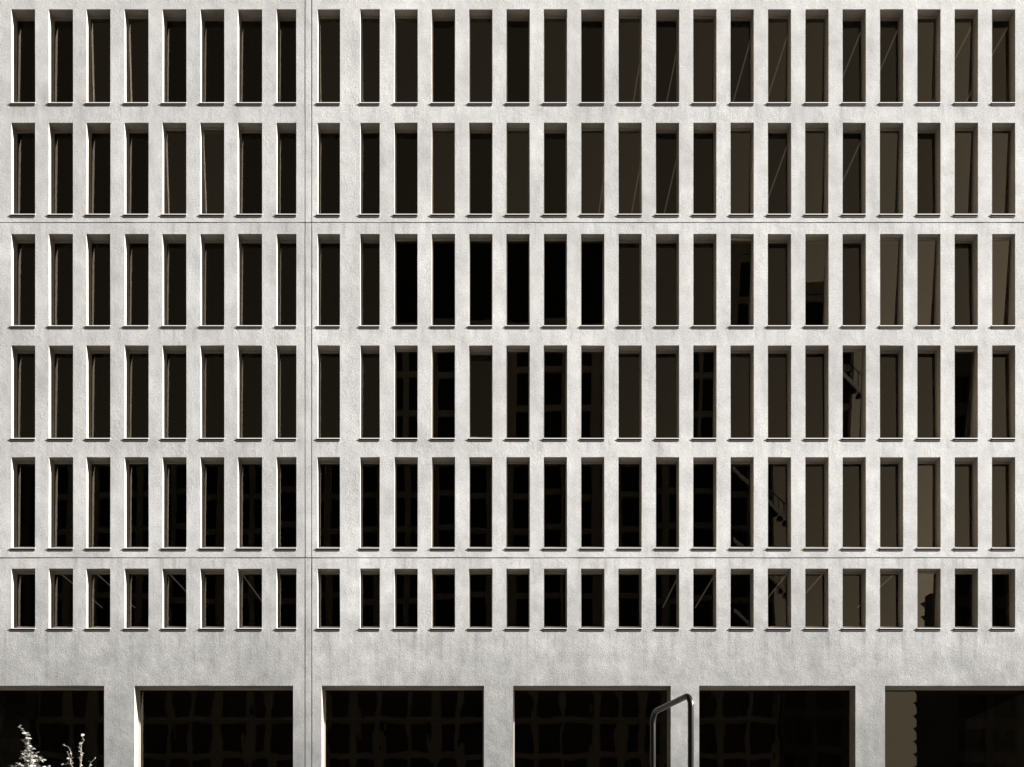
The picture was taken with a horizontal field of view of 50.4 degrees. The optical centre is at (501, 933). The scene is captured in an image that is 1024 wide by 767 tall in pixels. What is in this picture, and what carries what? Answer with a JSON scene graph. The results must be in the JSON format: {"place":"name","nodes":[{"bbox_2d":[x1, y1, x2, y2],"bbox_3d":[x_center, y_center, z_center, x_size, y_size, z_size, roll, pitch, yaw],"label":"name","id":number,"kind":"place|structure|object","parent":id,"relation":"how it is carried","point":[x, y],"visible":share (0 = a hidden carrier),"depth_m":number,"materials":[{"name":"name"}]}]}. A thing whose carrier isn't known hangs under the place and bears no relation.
{"place":"outdoors","nodes":[
{"label":"outdoors","id":0,"kind":"place"},
{"bbox_2d":[10,725,50,766],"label":"young tree","id":1,"kind":"object","parent":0,"point":[30,760],"visible":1,"depth_m":13.93,"materials":[{"name":"white plant"}]},
{"bbox_2d":[61,734,95,766],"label":"young tree","id":2,"kind":"object","parent":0,"point":[80,757],"visible":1,"depth_m":14.00,"materials":[{"name":"white plant"}]},
{"bbox_2d":[0,0,1023,766],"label":"office building","id":3,"kind":"structure","parent":0,"point":[490,382],"depth_m":35.02,"materials":[{"name":"pale plaster"},{"name":"dark glass"},{"name":"metal"}]},
{"bbox_2d":[11,18,34,105],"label":"window","id":4,"kind":"structure","parent":3,"relation":"in","point":[16,103],"depth_m":35.32,"materials":[{"name":"brown metal"}]},
{"bbox_2d":[11,241,34,328],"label":"window","id":5,"kind":"structure","parent":3,"relation":"in","point":[16,326],"depth_m":35.32,"materials":[{"name":"brown metal"}]},
{"bbox_2d":[11,351,35,440],"bbox_3d":[-15.379,-17.361,35.238,0.791,3.079,0.489,0,-1,0],"label":"window","id":6,"kind":"structure","parent":3,"relation":"in","point":[17,352],"depth_m":35.33,"materials":[{"name":"brown metal"}]},
{"bbox_2d":[11,131,35,216],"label":"window","id":7,"kind":"structure","parent":3,"relation":"in","point":[17,132],"depth_m":35.33,"materials":[{"name":"brown metal"}]},
{"bbox_2d":[11,462,35,550],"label":"window","id":8,"kind":"structure","parent":3,"relation":"in","point":[17,463],"depth_m":35.32,"materials":[{"name":"brown metal"}]},
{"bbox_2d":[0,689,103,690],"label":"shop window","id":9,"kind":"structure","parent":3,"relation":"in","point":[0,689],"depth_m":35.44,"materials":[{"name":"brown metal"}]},
{"bbox_2d":[48,18,72,105],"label":"window","id":10,"kind":"structure","parent":3,"relation":"in","point":[53,103],"depth_m":35.33,"materials":[{"name":"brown metal"}]},
{"bbox_2d":[48,351,72,440],"bbox_3d":[-14.166,-17.360,35.243,0.801,3.080,0.488,0,-1,0],"label":"window","id":11,"kind":"structure","parent":3,"relation":"in","point":[54,352],"depth_m":35.34,"materials":[{"name":"brown metal"}]},
{"bbox_2d":[48,241,72,328],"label":"window","id":12,"kind":"structure","parent":3,"relation":"in","point":[53,326],"depth_m":35.33,"materials":[{"name":"brown metal"}]},
{"bbox_2d":[48,131,72,216],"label":"window","id":13,"kind":"structure","parent":3,"relation":"in","point":[54,132],"depth_m":35.34,"materials":[{"name":"brown metal"}]},
{"bbox_2d":[48,462,72,550],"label":"window","id":14,"kind":"structure","parent":3,"relation":"in","point":[54,548],"depth_m":35.33,"materials":[{"name":"brown metal"}]},
{"bbox_2d":[86,16,110,105],"bbox_3d":[-12.962,-28.156,35.163,0.797,3.098,0.491,0,2,0],"label":"window","id":15,"kind":"structure","parent":3,"relation":"in","point":[91,103],"depth_m":35.27,"materials":[{"name":"brown metal"}]},
{"bbox_2d":[86,351,110,440],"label":"window","id":16,"kind":"structure","parent":3,"relation":"in","point":[92,352],"depth_m":35.34,"materials":[{"name":"brown metal"}]},
{"bbox_2d":[86,241,110,328],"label":"window","id":17,"kind":"structure","parent":3,"relation":"in","point":[90,326],"depth_m":35.33,"materials":[{"name":"brown metal"}]},
{"bbox_2d":[86,131,110,216],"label":"window","id":18,"kind":"structure","parent":3,"relation":"in","point":[92,132],"depth_m":35.34,"materials":[{"name":"brown metal"}]},
{"bbox_2d":[86,462,110,550],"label":"window","id":19,"kind":"structure","parent":3,"relation":"in","point":[91,548],"depth_m":35.33,"materials":[{"name":"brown metal"}]},
{"bbox_2d":[124,16,148,105],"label":"window","id":20,"kind":"structure","parent":3,"relation":"in","point":[129,103],"depth_m":35.27,"materials":[{"name":"brown metal"}]},
{"bbox_2d":[124,351,148,440],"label":"window","id":21,"kind":"structure","parent":3,"relation":"in","point":[129,352],"depth_m":35.33,"materials":[{"name":"brown metal"}]},
{"bbox_2d":[124,241,148,328],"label":"window","id":22,"kind":"structure","parent":3,"relation":"in","point":[128,326],"depth_m":35.32,"materials":[{"name":"brown metal"}]},
{"bbox_2d":[124,131,148,216],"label":"window","id":23,"kind":"structure","parent":3,"relation":"in","point":[129,132],"depth_m":35.33,"materials":[{"name":"brown metal"}]},
{"bbox_2d":[124,462,148,550],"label":"window","id":24,"kind":"structure","parent":3,"relation":"in","point":[129,463],"depth_m":35.33,"materials":[{"name":"brown metal"}]},
{"bbox_2d":[162,129,186,216],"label":"window","id":25,"kind":"structure","parent":3,"relation":"in","point":[166,130],"depth_m":35.27,"materials":[{"name":"brown metal"}]},
{"bbox_2d":[162,18,186,105],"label":"window","id":26,"kind":"structure","parent":3,"relation":"in","point":[165,103],"depth_m":35.32,"materials":[{"name":"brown metal"}]},
{"bbox_2d":[162,351,186,440],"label":"window","id":27,"kind":"structure","parent":3,"relation":"in","point":[167,352],"depth_m":35.32,"materials":[{"name":"brown metal"}]},
{"bbox_2d":[162,241,186,328],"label":"window","id":28,"kind":"structure","parent":3,"relation":"in","point":[165,326],"depth_m":35.32,"materials":[{"name":"brown metal"}]},
{"bbox_2d":[162,462,186,550],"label":"window","id":29,"kind":"structure","parent":3,"relation":"in","point":[166,548],"depth_m":35.32,"materials":[{"name":"brown metal"}]},
{"bbox_2d":[200,128,224,216],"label":"window","id":30,"kind":"structure","parent":3,"relation":"in","point":[203,129],"depth_m":35.23,"materials":[{"name":"brown metal"}]},
{"bbox_2d":[200,18,224,105],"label":"window","id":31,"kind":"structure","parent":3,"relation":"in","point":[203,103],"depth_m":35.33,"materials":[{"name":"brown metal"}]},
{"bbox_2d":[200,351,224,440],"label":"window","id":32,"kind":"structure","parent":3,"relation":"in","point":[204,352],"depth_m":35.33,"materials":[{"name":"brown metal"}]},
{"bbox_2d":[200,241,224,328],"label":"window","id":33,"kind":"structure","parent":3,"relation":"in","point":[203,326],"depth_m":35.33,"materials":[{"name":"brown metal"}]},
{"bbox_2d":[200,462,224,550],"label":"window","id":34,"kind":"structure","parent":3,"relation":"in","point":[204,463],"depth_m":35.33,"materials":[{"name":"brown metal"}]},
{"bbox_2d":[139,689,292,766],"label":"shop window","id":35,"kind":"structure","parent":3,"relation":"in","point":[140,690],"depth_m":35.41,"materials":[{"name":"brown metal"}]},
{"bbox_2d":[237,18,261,105],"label":"window","id":36,"kind":"structure","parent":3,"relation":"in","point":[240,103],"depth_m":35.34,"materials":[{"name":"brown metal"}]},
{"bbox_2d":[237,241,261,328],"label":"window","id":37,"kind":"structure","parent":3,"relation":"in","point":[240,326],"depth_m":35.33,"materials":[{"name":"brown metal"}]},
{"bbox_2d":[237,351,262,440],"bbox_3d":[-8.085,-17.360,35.242,0.806,3.080,0.490,0,-1,0],"label":"window","id":38,"kind":"structure","parent":3,"relation":"in","point":[242,352],"depth_m":35.34,"materials":[{"name":"brown metal"}]},
{"bbox_2d":[237,131,262,216],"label":"window","id":39,"kind":"structure","parent":3,"relation":"in","point":[242,132],"depth_m":35.34,"materials":[{"name":"brown metal"}]},
{"bbox_2d":[237,462,262,550],"bbox_3d":[-8.085,-13.801,35.237,0.806,3.010,0.489,0,-1,0],"label":"window","id":40,"kind":"structure","parent":3,"relation":"in","point":[241,548],"depth_m":35.33,"materials":[{"name":"brown metal"}]},
{"bbox_2d":[317,16,339,105],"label":"window","id":41,"kind":"structure","parent":3,"relation":"in","point":[319,103],"depth_m":35.27,"materials":[{"name":"brown metal"}]},
{"bbox_2d":[324,689,483,766],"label":"shop window","id":42,"kind":"structure","parent":3,"relation":"in","point":[324,689],"depth_m":35.41,"materials":[{"name":"brown metal"}]},
{"bbox_2d":[394,16,417,105],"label":"window","id":43,"kind":"structure","parent":3,"relation":"in","point":[396,103],"depth_m":35.28,"materials":[{"name":"brown metal"}]},
{"bbox_2d":[394,349,417,440],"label":"window","id":44,"kind":"structure","parent":3,"relation":"in","point":[396,350],"depth_m":35.24,"materials":[{"name":"brown metal"}]},
{"bbox_2d":[394,239,417,328],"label":"window","id":45,"kind":"structure","parent":3,"relation":"in","point":[396,326],"depth_m":35.25,"materials":[{"name":"brown metal"}]},
{"bbox_2d":[431,349,454,440],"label":"window","id":46,"kind":"structure","parent":3,"relation":"in","point":[441,350],"depth_m":35.25,"materials":[{"name":"brown metal"}]},
{"bbox_2d":[431,239,454,328],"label":"window","id":47,"kind":"structure","parent":3,"relation":"in","point":[433,326],"depth_m":35.25,"materials":[{"name":"brown metal"}]},
{"bbox_2d":[431,128,454,216],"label":"window","id":48,"kind":"structure","parent":3,"relation":"in","point":[433,130],"depth_m":35.28,"materials":[{"name":"brown metal"}]},
{"bbox_2d":[431,18,454,105],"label":"window","id":49,"kind":"structure","parent":3,"relation":"in","point":[433,103],"depth_m":35.33,"materials":[{"name":"brown metal"}]},
{"bbox_2d":[469,16,492,105],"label":"window","id":50,"kind":"structure","parent":3,"relation":"in","point":[471,17],"depth_m":35.27,"materials":[{"name":"brown metal"}]},
{"bbox_2d":[469,239,492,328],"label":"window","id":51,"kind":"structure","parent":3,"relation":"in","point":[470,240],"depth_m":35.25,"materials":[{"name":"brown metal"}]},
{"bbox_2d":[469,353,492,440],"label":"window","id":52,"kind":"structure","parent":3,"relation":"in","point":[471,354],"depth_m":35.33,"materials":[{"name":"brown metal"}]},
{"bbox_2d":[506,349,529,440],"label":"window","id":53,"kind":"structure","parent":3,"relation":"in","point":[508,350],"depth_m":35.23,"materials":[{"name":"brown metal"}]},
{"bbox_2d":[506,239,529,328],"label":"window","id":54,"kind":"structure","parent":3,"relation":"in","point":[508,240],"depth_m":35.25,"materials":[{"name":"brown metal"}]},
{"bbox_2d":[506,128,529,216],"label":"window","id":55,"kind":"structure","parent":3,"relation":"in","point":[508,130],"depth_m":35.26,"materials":[{"name":"brown metal"}]},
{"bbox_2d":[506,18,529,105],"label":"window","id":56,"kind":"structure","parent":3,"relation":"in","point":[508,19],"depth_m":35.31,"materials":[{"name":"brown metal"}]},
{"bbox_2d":[543,16,567,105],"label":"window","id":57,"kind":"structure","parent":3,"relation":"in","point":[545,17],"depth_m":35.27,"materials":[{"name":"brown metal"}]},
{"bbox_2d":[543,349,567,440],"bbox_3d":[1.742,-17.347,35.128,0.772,3.080,0.500,0,4,0],"label":"window","id":58,"kind":"structure","parent":3,"relation":"in","point":[545,350],"depth_m":35.23,"materials":[{"name":"brown metal"}]},
{"bbox_2d":[543,239,567,328],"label":"window","id":59,"kind":"structure","parent":3,"relation":"in","point":[545,240],"depth_m":35.24,"materials":[{"name":"brown metal"}]},
{"bbox_2d":[543,131,567,216],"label":"window","id":60,"kind":"structure","parent":3,"relation":"in","point":[545,132],"depth_m":35.31,"materials":[{"name":"brown metal"}]},
{"bbox_2d":[513,689,668,766],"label":"shop window","id":61,"kind":"structure","parent":3,"relation":"in","point":[514,690],"depth_m":35.41,"materials":[{"name":"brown metal"}]},
{"bbox_2d":[581,349,604,440],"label":"window","id":62,"kind":"structure","parent":3,"relation":"in","point":[582,350],"depth_m":35.23,"materials":[{"name":"brown metal"}]},
{"bbox_2d":[581,239,604,328],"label":"window","id":63,"kind":"structure","parent":3,"relation":"in","point":[582,240],"depth_m":35.25,"materials":[{"name":"brown metal"}]},
{"bbox_2d":[581,128,604,216],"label":"window","id":64,"kind":"structure","parent":3,"relation":"in","point":[582,130],"depth_m":35.27,"materials":[{"name":"brown metal"}]},
{"bbox_2d":[581,18,604,105],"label":"window","id":65,"kind":"structure","parent":3,"relation":"in","point":[582,20],"depth_m":35.31,"materials":[{"name":"brown metal"}]},
{"bbox_2d":[618,16,641,105],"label":"window","id":66,"kind":"structure","parent":3,"relation":"in","point":[639,103],"depth_m":35.27,"materials":[{"name":"brown metal"}]},
{"bbox_2d":[618,129,641,216],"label":"window","id":67,"kind":"structure","parent":3,"relation":"in","point":[619,130],"depth_m":35.26,"materials":[{"name":"brown metal"}]},
{"bbox_2d":[618,351,641,440],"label":"window","id":68,"kind":"structure","parent":3,"relation":"in","point":[620,352],"depth_m":35.32,"materials":[{"name":"brown metal"}]},
{"bbox_2d":[618,241,641,328],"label":"window","id":69,"kind":"structure","parent":3,"relation":"in","point":[639,326],"depth_m":35.32,"materials":[{"name":"brown metal"}]},
{"bbox_2d":[656,18,679,105],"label":"window","id":70,"kind":"structure","parent":3,"relation":"in","point":[676,103],"depth_m":35.32,"materials":[{"name":"brown metal"}]},
{"bbox_2d":[656,351,679,440],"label":"window","id":71,"kind":"structure","parent":3,"relation":"in","point":[657,352],"depth_m":35.32,"materials":[{"name":"brown metal"}]},
{"bbox_2d":[656,241,679,328],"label":"window","id":72,"kind":"structure","parent":3,"relation":"in","point":[676,326],"depth_m":35.32,"materials":[{"name":"brown metal"}]},
{"bbox_2d":[656,131,679,216],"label":"window","id":73,"kind":"structure","parent":3,"relation":"in","point":[657,132],"depth_m":35.32,"materials":[{"name":"brown metal"}]},
{"bbox_2d":[693,16,716,105],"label":"window","id":74,"kind":"structure","parent":3,"relation":"in","point":[713,103],"depth_m":35.27,"materials":[{"name":"brown metal"}]},
{"bbox_2d":[693,349,716,440],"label":"window","id":75,"kind":"structure","parent":3,"relation":"in","point":[711,350],"depth_m":35.23,"materials":[{"name":"brown metal"}]},
{"bbox_2d":[693,241,716,328],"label":"window","id":76,"kind":"structure","parent":3,"relation":"in","point":[713,326],"depth_m":35.32,"materials":[{"name":"brown metal"}]},
{"bbox_2d":[730,238,753,328],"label":"window","id":77,"kind":"structure","parent":3,"relation":"in","point":[749,326],"depth_m":35.17,"materials":[{"name":"brown metal"}]},
{"bbox_2d":[730,128,753,216],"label":"window","id":78,"kind":"structure","parent":3,"relation":"in","point":[732,130],"depth_m":35.26,"materials":[{"name":"brown metal"}]},
{"bbox_2d":[730,18,753,105],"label":"window","id":79,"kind":"structure","parent":3,"relation":"in","point":[750,103],"depth_m":35.32,"materials":[{"name":"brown metal"}]},
{"bbox_2d":[730,351,753,440],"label":"window","id":80,"kind":"structure","parent":3,"relation":"in","point":[731,352],"depth_m":35.32,"materials":[{"name":"brown metal"}]},
{"bbox_2d":[699,689,850,766],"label":"shop window","id":81,"kind":"structure","parent":3,"relation":"in","point":[849,690],"depth_m":35.41,"materials":[{"name":"brown metal"}]},
{"bbox_2d":[768,16,791,105],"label":"window","id":82,"kind":"structure","parent":3,"relation":"in","point":[787,103],"depth_m":35.27,"materials":[{"name":"brown metal"}]},
{"bbox_2d":[768,351,791,440],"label":"window","id":83,"kind":"structure","parent":3,"relation":"in","point":[769,352],"depth_m":35.33,"materials":[{"name":"brown metal"}]},
{"bbox_2d":[768,241,791,328],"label":"window","id":84,"kind":"structure","parent":3,"relation":"in","point":[787,326],"depth_m":35.33,"materials":[{"name":"brown metal"}]},
{"bbox_2d":[805,16,828,105],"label":"window","id":85,"kind":"structure","parent":3,"relation":"in","point":[824,103],"depth_m":35.27,"materials":[{"name":"brown metal"}]},
{"bbox_2d":[805,238,828,328],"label":"window","id":86,"kind":"structure","parent":3,"relation":"in","point":[823,326],"depth_m":35.21,"materials":[{"name":"brown metal"}]},
{"bbox_2d":[805,128,828,216],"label":"window","id":87,"kind":"structure","parent":3,"relation":"in","point":[806,130],"depth_m":35.26,"materials":[{"name":"brown metal"}]},
{"bbox_2d":[805,351,828,440],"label":"window","id":88,"kind":"structure","parent":3,"relation":"in","point":[806,352],"depth_m":35.33,"materials":[{"name":"brown metal"}]},
{"bbox_2d":[842,349,866,440],"bbox_3d":[11.350,-17.348,35.130,0.793,3.081,0.527,0,3,3],"label":"window","id":89,"kind":"structure","parent":3,"relation":"in","point":[853,350],"depth_m":35.23,"materials":[{"name":"brown metal"}]},
{"bbox_2d":[842,18,866,105],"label":"window","id":90,"kind":"structure","parent":3,"relation":"in","point":[861,103],"depth_m":35.32,"materials":[{"name":"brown metal"}]},
{"bbox_2d":[842,241,866,328],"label":"window","id":91,"kind":"structure","parent":3,"relation":"in","point":[861,326],"depth_m":35.32,"materials":[{"name":"brown metal"}]},
{"bbox_2d":[880,238,903,328],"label":"window","id":92,"kind":"structure","parent":3,"relation":"in","point":[897,326],"depth_m":35.22,"materials":[{"name":"brown metal"}]},
{"bbox_2d":[880,128,903,216],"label":"window","id":93,"kind":"structure","parent":3,"relation":"in","point":[881,130],"depth_m":35.27,"materials":[{"name":"brown metal"}]},
{"bbox_2d":[880,18,903,105],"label":"window","id":94,"kind":"structure","parent":3,"relation":"in","point":[898,103],"depth_m":35.33,"materials":[{"name":"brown metal"}]},
{"bbox_2d":[880,351,903,440],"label":"window","id":95,"kind":"structure","parent":3,"relation":"in","point":[881,352],"depth_m":35.33,"materials":[{"name":"brown metal"}]},
{"bbox_2d":[917,16,940,105],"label":"window","id":96,"kind":"structure","parent":3,"relation":"in","point":[934,103],"depth_m":35.27,"materials":[{"name":"brown metal"}]},
{"bbox_2d":[917,238,940,328],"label":"window","id":97,"kind":"structure","parent":3,"relation":"in","point":[934,326],"depth_m":35.22,"materials":[{"name":"brown metal"}]},
{"bbox_2d":[917,461,940,550],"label":"window","id":98,"kind":"structure","parent":3,"relation":"in","point":[918,548],"depth_m":35.32,"materials":[{"name":"brown metal"}]},
{"bbox_2d":[917,351,940,440],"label":"window","id":99,"kind":"structure","parent":3,"relation":"in","point":[918,352],"depth_m":35.33,"materials":[{"name":"brown metal"}]},
{"bbox_2d":[917,131,940,216],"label":"window","id":100,"kind":"structure","parent":3,"relation":"in","point":[918,132],"depth_m":35.33,"materials":[{"name":"brown metal"}]},
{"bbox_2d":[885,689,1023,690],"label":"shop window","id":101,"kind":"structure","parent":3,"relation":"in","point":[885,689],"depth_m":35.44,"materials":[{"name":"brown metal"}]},
{"bbox_2d":[954,16,978,105],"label":"window","id":102,"kind":"structure","parent":3,"relation":"in","point":[971,103],"depth_m":35.27,"materials":[{"name":"brown metal"}]},
{"bbox_2d":[954,348,978,440],"bbox_3d":[14.962,-17.331,35.086,0.785,3.081,0.596,0,7,-2],"label":"window","id":103,"kind":"structure","parent":3,"relation":"in","point":[956,349],"depth_m":35.19,"materials":[{"name":"brown metal"}]},
{"bbox_2d":[954,128,978,216],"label":"window","id":104,"kind":"structure","parent":3,"relation":"in","point":[956,129],"depth_m":35.25,"materials":[{"name":"brown metal"}]},
{"bbox_2d":[954,241,978,328],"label":"window","id":105,"kind":"structure","parent":3,"relation":"in","point":[972,326],"depth_m":35.32,"materials":[{"name":"brown metal"}]},
{"bbox_2d":[992,238,1015,328],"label":"window","id":106,"kind":"structure","parent":3,"relation":"in","point":[1007,326],"depth_m":35.22,"materials":[{"name":"brown metal"}]},
{"bbox_2d":[992,128,1015,216],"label":"window","id":107,"kind":"structure","parent":3,"relation":"in","point":[993,130],"depth_m":35.28,"materials":[{"name":"brown metal"}]},
{"bbox_2d":[992,18,1015,105],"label":"window","id":108,"kind":"structure","parent":3,"relation":"in","point":[1009,103],"depth_m":35.33,"materials":[{"name":"brown metal"}]},
{"bbox_2d":[992,351,1015,440],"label":"window","id":109,"kind":"structure","parent":3,"relation":"in","point":[993,352],"depth_m":35.33,"materials":[{"name":"brown metal"}]},
{"bbox_2d":[650,693,693,766],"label":"pipe hoop","id":110,"kind":"object","parent":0,"point":[675,701],"visible":1,"depth_m":12.23,"materials":[{"name":"black paint"}]}
]}

